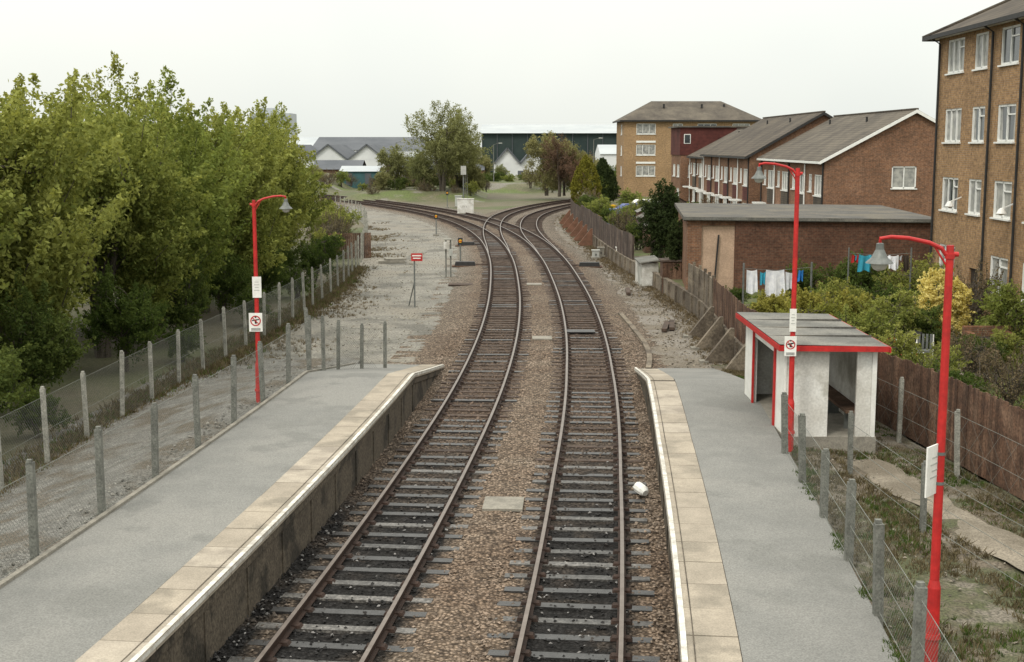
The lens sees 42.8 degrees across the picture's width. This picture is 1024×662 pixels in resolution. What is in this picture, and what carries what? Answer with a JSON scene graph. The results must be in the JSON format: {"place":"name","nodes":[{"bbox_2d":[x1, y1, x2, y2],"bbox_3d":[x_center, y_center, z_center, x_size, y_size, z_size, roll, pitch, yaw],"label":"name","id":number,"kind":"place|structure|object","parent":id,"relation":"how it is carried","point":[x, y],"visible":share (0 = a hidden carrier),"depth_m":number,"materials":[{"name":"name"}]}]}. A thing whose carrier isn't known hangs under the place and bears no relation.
{"place":"outdoors","nodes":[
{"label":"outdoors","id":0,"kind":"place"},
{"bbox_2d":[202,201,459,428],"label":"gravel yard","id":1,"kind":"structure","parent":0,"point":[403,226],"depth_m":64.17,"materials":[{"name":"grey gravel"}]},
{"bbox_2d":[237,221,422,364],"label":"yard weeds","id":2,"kind":"object","parent":1,"relation":"on","point":[350,289],"visible":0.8,"depth_m":62.71,"materials":[{"name":"green plant"}]},
{"bbox_2d":[311,196,367,304],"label":"chain link fence","id":3,"kind":"object","parent":1,"relation":"on","point":[364,220],"visible":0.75,"depth_m":73.91,"materials":[{"name":"metal"}]},
{"bbox_2d":[0,0,1003,146],"label":"sky","id":4,"kind":"structure","parent":0,"point":[346,68],"materials":[{"name":"white"}]},
{"bbox_2d":[0,147,1023,615],"bbox_3d":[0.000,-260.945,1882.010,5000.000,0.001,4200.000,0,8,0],"label":"ground","id":5,"kind":"structure","parent":0,"point":[90,363],"depth_m":46.71,"materials":[{"name":"green plant"}]},
{"bbox_2d":[0,187,32,292],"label":"willow tree","id":6,"kind":"object","parent":5,"relation":"on","point":[13,236],"visible":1,"depth_m":33.28,"materials":[{"name":"green plant"}]},
{"bbox_2d":[0,337,35,426],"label":"hedge tree","id":7,"kind":"object","parent":5,"relation":"on","point":[8,375],"visible":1,"depth_m":31.46,"materials":[{"name":"green plant"}]},
{"bbox_2d":[2,382,74,438],"bbox_3d":[-12.198,2.072,33.658,1.447,1.650,1.498,4,9,26],"label":"shrub","id":8,"kind":"object","parent":5,"relation":"on","point":[35,396],"visible":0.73,"depth_m":33.52,"materials":[{"name":"green plant"}]},
{"bbox_2d":[0,267,95,412],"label":"hedge tree","id":9,"kind":"object","parent":5,"relation":"on","point":[44,357],"visible":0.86,"depth_m":35.97,"materials":[{"name":"green plant"}]},
{"bbox_2d":[0,68,141,388],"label":"willow tree","id":10,"kind":"object","parent":5,"relation":"on","point":[52,246],"visible":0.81,"depth_m":38.09,"materials":[{"name":"green plant"}]},
{"bbox_2d":[23,85,212,357],"bbox_3d":[-14.507,-3.711,46.077,7.858,9.774,8.090,-5,10,-34],"label":"willow tree","id":11,"kind":"object","parent":5,"relation":"on","point":[143,154],"visible":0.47,"depth_m":45.68,"materials":[{"name":"green plant"}]},
{"bbox_2d":[79,261,169,371],"bbox_3d":[-12.843,-0.365,43.106,3.026,3.843,2.975,-2,8,-12],"label":"hedge tree","id":12,"kind":"object","parent":5,"relation":"on","point":[132,319],"visible":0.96,"depth_m":42.96,"materials":[{"name":"green plant"}]},
{"bbox_2d":[59,50,217,142],"bbox_3d":[-18.627,-7.146,62.189,9.827,12.084,9.267,0,8,2],"label":"willow tree","id":13,"kind":"object","parent":5,"relation":"on","point":[118,72],"visible":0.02,"depth_m":60.46,"materials":[{"name":"green plant"}]},
{"bbox_2d":[0,272,305,490],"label":"chain link fence","id":14,"kind":"object","parent":5,"relation":"on","point":[44,420],"visible":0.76,"depth_m":36.46,"materials":[{"name":"metal"}]},
{"bbox_2d":[85,64,257,333],"bbox_3d":[-14.032,-4.979,51.473,8.755,10.765,8.256,-4,9,-28],"label":"willow tree","id":15,"kind":"object","parent":5,"relation":"on","point":[212,207],"visible":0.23,"depth_m":50.66,"materials":[{"name":"green plant"}]},
{"bbox_2d":[138,246,211,343],"bbox_3d":[-12.641,-1.380,49.445,3.098,4.060,3.015,5,9,29],"label":"hedge tree","id":16,"kind":"object","parent":5,"relation":"on","point":[188,308],"visible":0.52,"depth_m":49.01,"materials":[{"name":"green plant"}]},
{"bbox_2d":[0,357,358,580],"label":"gravel bank","id":17,"kind":"structure","parent":5,"relation":"on","point":[172,418],"depth_m":29.03,"materials":[{"name":"grey gravel"}]},
{"bbox_2d":[0,316,311,577],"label":"chain link fence","id":18,"kind":"object","parent":17,"relation":"on","point":[32,508],"visible":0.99,"depth_m":24.25,"materials":[{"name":"metal"}]},
{"bbox_2d":[249,195,291,402],"bbox_3d":[-5.940,-0.645,32.333,1.130,5.424,0.325,0,8,0],"label":"platform lamp","id":19,"kind":"object","parent":17,"relation":"on","point":[255,323],"visible":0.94,"depth_m":32.20,"materials":[{"name":"red metal"}]},
{"bbox_2d":[163,324,208,361],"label":"shrub","id":20,"kind":"object","parent":5,"relation":"on","point":[168,334],"visible":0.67,"depth_m":45.18,"materials":[{"name":"green plant"}]},
{"bbox_2d":[0,264,376,496],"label":"dry grass","id":21,"kind":"structure","parent":5,"relation":"on","point":[222,363],"depth_m":43.40,"materials":[{"name":"green plant"}]},
{"bbox_2d":[126,95,301,312],"bbox_3d":[-14.149,-5.468,57.947,9.223,9.885,7.596,1,8,8],"label":"willow tree","id":22,"kind":"object","parent":5,"relation":"on","point":[269,183],"visible":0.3,"depth_m":57.84,"materials":[{"name":"green plant"}]},
{"bbox_2d":[0,363,443,661],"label":"railway platform","id":23,"kind":"structure","parent":5,"relation":"on","point":[79,594],"depth_m":21.73,"materials":[{"name":"concrete"}]},
{"bbox_2d":[304,308,386,370],"bbox_3d":[-5.035,0.523,38.944,0.522,2.864,3.859,5,9,30],"label":"chain link fence","id":24,"kind":"object","parent":23,"relation":"on","point":[338,343],"visible":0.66,"depth_m":38.98,"materials":[{"name":"concrete"}]},
{"bbox_2d":[197,244,253,320],"bbox_3d":[-12.211,-2.141,55.547,3.026,3.843,2.975,-7,11,-42],"label":"hedge tree","id":25,"kind":"object","parent":5,"relation":"on","point":[232,280],"visible":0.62,"depth_m":55.46,"materials":[{"name":"green plant"}]},
{"bbox_2d":[196,101,318,292],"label":"willow tree","id":26,"kind":"object","parent":5,"relation":"on","point":[292,180],"visible":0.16,"depth_m":65.11,"materials":[{"name":"green plant"}]},
{"bbox_2d":[246,242,289,299],"bbox_3d":[-12.087,-3.178,62.051,3.015,4.060,3.098,-1,8,-9],"label":"hedge tree","id":27,"kind":"object","parent":5,"relation":"on","point":[273,279],"visible":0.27,"depth_m":61.86,"materials":[{"name":"green plant"}]},
{"bbox_2d":[250,101,337,249],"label":"willow tree","id":28,"kind":"object","parent":5,"relation":"on","point":[323,186],"visible":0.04,"depth_m":73.21,"materials":[{"name":"green plant"}]},
{"bbox_2d":[280,263,319,298],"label":"shrub","id":29,"kind":"object","parent":5,"relation":"on","point":[294,274],"visible":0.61,"depth_m":64.09,"materials":[{"name":"green plant"}]},
{"bbox_2d":[295,241,336,280],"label":"shrub","id":30,"kind":"object","parent":5,"relation":"on","point":[310,254],"visible":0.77,"depth_m":71.97,"materials":[{"name":"green plant"}]},
{"bbox_2d":[299,233,349,266],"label":"shrub","id":31,"kind":"object","parent":5,"relation":"on","point":[327,244],"visible":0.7,"depth_m":80.07,"materials":[{"name":"green plant"}]},
{"bbox_2d":[285,144,390,167],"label":"white workshop","id":32,"kind":"structure","parent":5,"relation":"on","point":[367,153],"depth_m":259.74,"materials":[{"name":"white paint"}]},
{"bbox_2d":[339,166,380,187],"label":"teal workshop","id":33,"kind":"structure","parent":5,"relation":"on","point":[362,173],"depth_m":226.62,"materials":[{"name":"metal"}]},
{"bbox_2d":[313,137,429,175],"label":"grey workshop","id":34,"kind":"structure","parent":5,"relation":"on","point":[355,144],"depth_m":305.19,"materials":[{"name":"grey metal"}]},
{"bbox_2d":[227,197,531,661],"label":"railway track","id":35,"kind":"structure","parent":5,"relation":"on","point":[292,622],"depth_m":27.63,"materials":[{"name":"metal"}]},
{"bbox_2d":[342,184,488,201],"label":"scrub mound","id":36,"kind":"object","parent":5,"relation":"on","point":[410,194],"visible":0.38,"depth_m":176.30,"materials":[{"name":"green plant"}]},
{"bbox_2d":[375,144,412,188],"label":"tree","id":37,"kind":"object","parent":36,"relation":"on","point":[397,169],"visible":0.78,"depth_m":185.93,"materials":[{"name":"green plant"}]},
{"bbox_2d":[406,148,438,189],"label":"tree","id":38,"kind":"object","parent":36,"relation":"on","point":[411,170],"visible":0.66,"depth_m":181.79,"materials":[{"name":"green plant"}]},
{"bbox_2d":[401,99,485,190],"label":"birch tree","id":39,"kind":"object","parent":36,"relation":"on","point":[448,147],"visible":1,"depth_m":178.10,"materials":[{"name":"green plant"}]},
{"bbox_2d":[102,201,742,661],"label":"ballast bed","id":40,"kind":"object","parent":5,"relation":"on","point":[462,307],"visible":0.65,"depth_m":26.50,"materials":[{"name":"gravel"}]},
{"bbox_2d":[482,496,523,511],"bbox_3d":[-0.175,3.572,26.997,0.820,0.050,0.950,0,8,3],"label":"concrete track slab","id":41,"kind":"object","parent":40,"relation":"on","point":[500,503],"depth_m":26.93,"materials":[{"name":"beige concrete"}]},
{"bbox_2d":[319,194,659,661],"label":"railway track","id":42,"kind":"structure","parent":5,"relation":"on","point":[523,635],"depth_m":27.47,"materials":[{"name":"metal"}]},
{"bbox_2d":[494,148,539,176],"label":"white workshop","id":43,"kind":"structure","parent":5,"relation":"on","point":[510,161],"depth_m":247.95,"materials":[{"name":"white paint"}]},
{"bbox_2d":[480,177,561,192],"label":"scrub mound","id":44,"kind":"object","parent":5,"relation":"on","point":[516,186],"visible":0.27,"depth_m":207.49,"materials":[{"name":"green plant"}]},
{"bbox_2d":[522,130,568,195],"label":"tree","id":45,"kind":"object","parent":5,"relation":"on","point":[531,145],"visible":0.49,"depth_m":179.99,"materials":[{"name":"green plant"}]},
{"bbox_2d":[480,124,616,171],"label":"industrial warehouse","id":46,"kind":"structure","parent":5,"relation":"on","point":[513,138],"depth_m":346.67,"materials":[{"name":"teal metal"}]},
{"bbox_2d":[477,194,621,254],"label":"railway track","id":47,"kind":"structure","parent":5,"relation":"on","point":[506,215],"depth_m":135.52,"materials":[{"name":"metal"}]},
{"bbox_2d":[540,133,575,196],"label":"bronze leaf tree","id":48,"kind":"object","parent":5,"relation":"on","point":[558,160],"visible":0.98,"depth_m":176.05,"materials":[{"name":"brown plant"}]},
{"bbox_2d":[542,138,582,195],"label":"tree","id":49,"kind":"object","parent":5,"relation":"on","point":[550,181],"visible":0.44,"depth_m":178.86,"materials":[{"name":"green plant"}]},
{"bbox_2d":[514,197,618,256],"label":"railway track","id":50,"kind":"structure","parent":5,"relation":"on","point":[531,221],"depth_m":124.54,"materials":[{"name":"metal"}]},
{"bbox_2d":[570,211,743,350],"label":"concrete retaining wall","id":51,"kind":"structure","parent":5,"relation":"on","point":[680,288],"depth_m":63.40,"materials":[{"name":"grey concrete"}]},
{"bbox_2d":[601,219,633,259],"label":"timber fence","id":52,"kind":"object","parent":51,"relation":"on","point":[612,236],"visible":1,"depth_m":81.69,"materials":[{"name":"brown wood"}]},
{"bbox_2d":[569,209,737,355],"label":"concrete retaining wall piers","id":53,"kind":"structure","parent":51,"relation":"attached to","point":[691,304],"depth_m":64.30,"materials":[{"name":"grey concrete"}]},
{"bbox_2d":[713,278,756,343],"bbox_3d":[8.021,-0.448,45.240,0.512,1.406,14.421,0,8,0],"label":"timber fence","id":54,"kind":"object","parent":51,"relation":"on","point":[727,305],"visible":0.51,"depth_m":47.11,"materials":[{"name":"brown wood"}]},
{"bbox_2d":[634,367,899,661],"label":"railway platform","id":55,"kind":"structure","parent":5,"relation":"on","point":[792,581],"depth_m":20.93,"materials":[{"name":"concrete"}]},
{"bbox_2d":[781,392,959,661],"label":"chain link fence","id":56,"kind":"object","parent":55,"relation":"on","point":[918,627],"visible":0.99,"depth_m":18.64,"materials":[{"name":"concrete"}]},
{"bbox_2d":[675,203,930,290],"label":"brick garage block","id":57,"kind":"structure","parent":5,"relation":"on","point":[723,242],"depth_m":60.09,"materials":[{"name":"brown brick"}]},
{"bbox_2d":[554,216,608,261],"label":"cess ground","id":58,"kind":"structure","parent":0,"point":[563,235],"depth_m":104.86,"materials":[{"name":"grey gravel"}]},
{"bbox_2d":[554,214,728,364],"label":"trackside weeds","id":59,"kind":"object","parent":58,"relation":"on","point":[619,270],"visible":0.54,"depth_m":64.88,"materials":[{"name":"green plant"}]},
{"bbox_2d":[599,264,720,367],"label":"yard ground","id":60,"kind":"structure","parent":0,"point":[650,326],"depth_m":52.95,"materials":[{"name":"grey gravel"}]},
{"bbox_2d":[634,255,659,286],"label":"equipment bunker","id":61,"kind":"object","parent":60,"relation":"on","point":[646,267],"visible":0.9,"depth_m":69.05,"materials":[{"name":"white paint"}]},
{"bbox_2d":[583,254,726,367],"bbox_3d":[6.456,-2.016,66.876,2.993,0.118,47.062,0,8,0],"label":"loose rubble","id":62,"kind":"object","parent":60,"relation":"on","point":[638,286],"visible":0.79,"depth_m":58.87,"materials":[{"name":"gravel"}]},
{"bbox_2d":[690,316,723,349],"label":"raking buttress","id":63,"kind":"structure","parent":60,"relation":"on","point":[712,336],"depth_m":47.90,"materials":[{"name":"concrete"}]},
{"bbox_2d":[698,328,734,363],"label":"raking buttress","id":64,"kind":"structure","parent":60,"relation":"on","point":[722,350],"depth_m":44.94,"materials":[{"name":"concrete"}]},
{"bbox_2d":[671,155,689,200],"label":"tile hung house walls","id":65,"kind":"structure","parent":0,"point":[682,179],"depth_m":138.31,"materials":[{"name":"tile"}]},
{"bbox_2d":[671,127,746,154],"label":"tile hung house","id":66,"kind":"structure","parent":65,"relation":"on","point":[701,137],"depth_m":137.48,"materials":[{"name":"red tile"}]},
{"bbox_2d":[682,128,744,202],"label":"brick terrace houses","id":67,"kind":"structure","parent":0,"point":[695,172],"depth_m":132.70,"materials":[{"name":"brown brick"}]},
{"bbox_2d":[696,111,832,203],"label":"brick terrace houses","id":68,"kind":"structure","parent":0,"point":[730,164],"depth_m":106.63,"materials":[{"name":"brown brick"}]},
{"bbox_2d":[600,196,1023,406],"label":"garden ground","id":69,"kind":"structure","parent":0,"point":[639,253],"depth_m":59.32,"materials":[{"name":"green plant"}]},
{"bbox_2d":[570,154,601,205],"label":"golden conifer","id":70,"kind":"object","parent":69,"relation":"on","point":[584,164],"visible":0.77,"depth_m":129.52,"materials":[{"name":"green plant"}]},
{"bbox_2d":[632,178,680,257],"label":"ivy covered tree","id":71,"kind":"object","parent":69,"relation":"on","point":[661,214],"visible":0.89,"depth_m":75.19,"materials":[{"name":"green plant"}]},
{"bbox_2d":[666,217,682,270],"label":"ivy covered tree","id":72,"kind":"object","parent":69,"relation":"on","point":[674,240],"visible":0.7,"depth_m":65.77,"materials":[{"name":"green plant"}]},
{"bbox_2d":[612,101,760,195],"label":"hipped roof flats","id":73,"kind":"structure","parent":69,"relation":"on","point":[643,157],"depth_m":169.65,"materials":[{"name":"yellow brick"}]},
{"bbox_2d":[688,262,714,306],"bbox_3d":[8.143,-1.948,56.128,0.226,1.600,7.401,0,8,0],"label":"fence panel","id":74,"kind":"object","parent":69,"relation":"on","point":[700,283],"visible":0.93,"depth_m":56.59,"materials":[{"name":"brown wood"}]},
{"bbox_2d":[747,288,790,312],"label":"golden shrub","id":75,"kind":"object","parent":69,"relation":"on","point":[765,304],"visible":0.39,"depth_m":45.23,"materials":[{"name":"yellow plant"}]},
{"bbox_2d":[742,262,812,303],"bbox_3d":[10.248,-1.501,50.518,2.802,2.300,0.316,-1,8,-4],"label":"washing line","id":76,"kind":"object","parent":69,"relation":"on","point":[775,282],"visible":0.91,"depth_m":50.41,"materials":[{"name":"fabric"}]},
{"bbox_2d":[784,258,827,297],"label":"garden shrub","id":77,"kind":"object","parent":69,"relation":"on","point":[805,282],"visible":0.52,"depth_m":55.12,"materials":[{"name":"green plant"}]},
{"bbox_2d":[774,295,848,319],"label":"golden shrub","id":78,"kind":"object","parent":69,"relation":"on","point":[824,308],"visible":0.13,"depth_m":42.23,"materials":[{"name":"green plant"}]},
{"bbox_2d":[784,284,863,312],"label":"golden shrub","id":79,"kind":"object","parent":69,"relation":"on","point":[804,299],"visible":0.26,"depth_m":43.54,"materials":[{"name":"green plant"}]},
{"bbox_2d":[833,303,902,346],"bbox_3d":[10.870,0.188,40.402,2.443,2.058,2.162,5,10,34],"label":"garden shrub","id":80,"kind":"object","parent":69,"relation":"on","point":[870,322],"visible":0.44,"depth_m":39.77,"materials":[{"name":"green plant"}]},
{"bbox_2d":[838,249,897,297],"bbox_3d":[13.940,-1.715,50.799,2.747,3.025,2.653,-2,8,-16],"label":"garden shrub","id":81,"kind":"object","parent":69,"relation":"on","point":[858,280],"visible":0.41,"depth_m":50.47,"materials":[{"name":"green plant"}]},
{"bbox_2d":[847,248,911,289],"bbox_3d":[13.550,-1.558,48.263,2.360,3.050,0.338,0,8,0],"label":"washing line","id":82,"kind":"object","parent":69,"relation":"on","point":[860,260],"visible":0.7,"depth_m":48.11,"materials":[{"name":"fabric"}]},
{"bbox_2d":[853,282,932,341],"bbox_3d":[12.457,-0.333,42.737,2.400,2.473,2.792,1,8,6],"label":"garden shrub","id":83,"kind":"object","parent":69,"relation":"on","point":[904,305],"visible":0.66,"depth_m":42.39,"materials":[{"name":"green plant"}]},
{"bbox_2d":[870,322,927,362],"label":"garden shrub","id":84,"kind":"object","parent":69,"relation":"on","point":[897,349],"visible":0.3,"depth_m":35.09,"materials":[{"name":"green plant"}]},
{"bbox_2d":[871,252,956,301],"bbox_3d":[15.228,-1.490,49.203,3.412,3.023,2.933,0,8,2],"label":"garden shrub","id":85,"kind":"object","parent":69,"relation":"on","point":[921,268],"visible":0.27,"depth_m":48.71,"materials":[{"name":"green plant"}]},
{"bbox_2d":[898,299,951,348],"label":"garden shrub","id":86,"kind":"object","parent":69,"relation":"on","point":[930,328],"visible":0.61,"depth_m":42.29,"materials":[{"name":"green plant"}]},
{"bbox_2d":[904,341,971,371],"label":"garden shrub","id":87,"kind":"object","parent":69,"relation":"on","point":[935,355],"visible":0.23,"depth_m":34.06,"materials":[{"name":"green plant"}]},
{"bbox_2d":[910,266,976,339],"bbox_3d":[14.506,-0.750,44.198,2.182,2.823,1.700,-2,8,-13],"label":"yellow flowering bush","id":88,"kind":"object","parent":69,"relation":"on","point":[960,306],"visible":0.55,"depth_m":43.95,"materials":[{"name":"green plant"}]},
{"bbox_2d":[922,0,1023,329],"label":"brick flats","id":89,"kind":"structure","parent":69,"relation":"on","point":[977,211],"depth_m":48.23,"materials":[{"name":"brown brick"}]},
{"bbox_2d":[938,24,1023,300],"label":"brick flats windows","id":90,"kind":"structure","parent":89,"relation":"in","point":[996,217],"depth_m":48.52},
{"bbox_2d":[935,256,1014,325],"bbox_3d":[15.780,-1.036,45.481,3.338,3.126,3.208,0,8,-2],"label":"garden shrub","id":91,"kind":"object","parent":69,"relation":"on","point":[984,284],"visible":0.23,"depth_m":45.03,"materials":[{"name":"green plant"}]},
{"bbox_2d":[950,324,1008,386],"bbox_3d":[12.743,0.769,36.182,2.085,2.032,2.169,2,8,12],"label":"garden shrub","id":92,"kind":"object","parent":69,"relation":"on","point":[966,350],"visible":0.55,"depth_m":35.82,"materials":[{"name":"green plant"}]},
{"bbox_2d":[967,342,1023,408],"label":"garden shrub","id":93,"kind":"object","parent":69,"relation":"on","point":[1016,389],"visible":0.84,"depth_m":32.06,"materials":[{"name":"green plant"}]},
{"bbox_2d":[969,278,1023,351],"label":"garden shrub","id":94,"kind":"object","parent":69,"relation":"on","point":[1006,305],"visible":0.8,"depth_m":41.22,"materials":[{"name":"green plant"}]},
{"bbox_2d":[974,325,1023,371],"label":"garden shrub","id":95,"kind":"object","parent":69,"relation":"on","point":[1010,341],"visible":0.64,"depth_m":38.33,"materials":[{"name":"green plant"}]},
{"bbox_2d":[752,108,935,215],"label":"brick terrace houses","id":96,"kind":"structure","parent":0,"point":[884,158],"depth_m":79.62,"materials":[{"name":"brown brick"}]},
{"bbox_2d":[762,166,916,197],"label":"windows","id":97,"kind":"structure","parent":96,"relation":"in","point":[778,179],"depth_m":83.64,"materials":[{"name":"white plastic"}]},
{"bbox_2d":[711,364,1023,661],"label":"weedy bank","id":98,"kind":"structure","parent":0,"point":[962,608],"depth_m":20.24,"materials":[{"name":"green plant"}]},
{"bbox_2d":[751,162,802,451],"bbox_3d":[5.492,-0.386,27.471,1.075,6.284,0.325,0,8,0],"label":"platform lamp","id":99,"kind":"object","parent":98,"relation":"on","point":[790,343],"visible":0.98,"depth_m":27.39,"materials":[{"name":"red metal"}]},
{"bbox_2d":[736,312,890,452],"bbox_3d":[6.915,1.271,30.839,2.400,2.772,5.500,0,8,0],"label":"platform shelter","id":100,"kind":"object","parent":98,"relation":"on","point":[835,374],"visible":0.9,"depth_m":28.97,"materials":[{"name":"concrete"}]},
{"bbox_2d":[737,372,1023,661],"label":"bank weeds","id":101,"kind":"object","parent":98,"relation":"on","point":[962,482],"visible":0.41,"depth_m":21.97,"materials":[{"name":"green plant"}]},
{"bbox_2d":[865,235,958,661],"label":"platform lamp","id":102,"kind":"object","parent":98,"relation":"on","point":[879,260],"visible":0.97,"depth_m":15.87,"materials":[{"name":"red metal"}]},
{"bbox_2d":[847,411,1023,585],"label":"wire fence","id":103,"kind":"object","parent":98,"relation":"on","point":[923,510],"visible":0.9,"depth_m":22.37,"materials":[{"name":"concrete"}]},
{"bbox_2d":[853,455,1023,570],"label":"footpath","id":104,"kind":"structure","parent":98,"relation":"on","point":[1009,539],"depth_m":23.46,"materials":[{"name":"beige concrete"}]},
{"bbox_2d":[875,352,1023,500],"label":"timber fence","id":105,"kind":"object","parent":98,"relation":"on","point":[1000,416],"visible":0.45,"depth_m":27.43,"materials":[{"name":"brown wood"}]},
{"bbox_2d":[876,377,1023,512],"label":"wire fence","id":106,"kind":"object","parent":98,"relation":"on","point":[956,443],"visible":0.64,"depth_m":26.66,"materials":[{"name":"concrete"}]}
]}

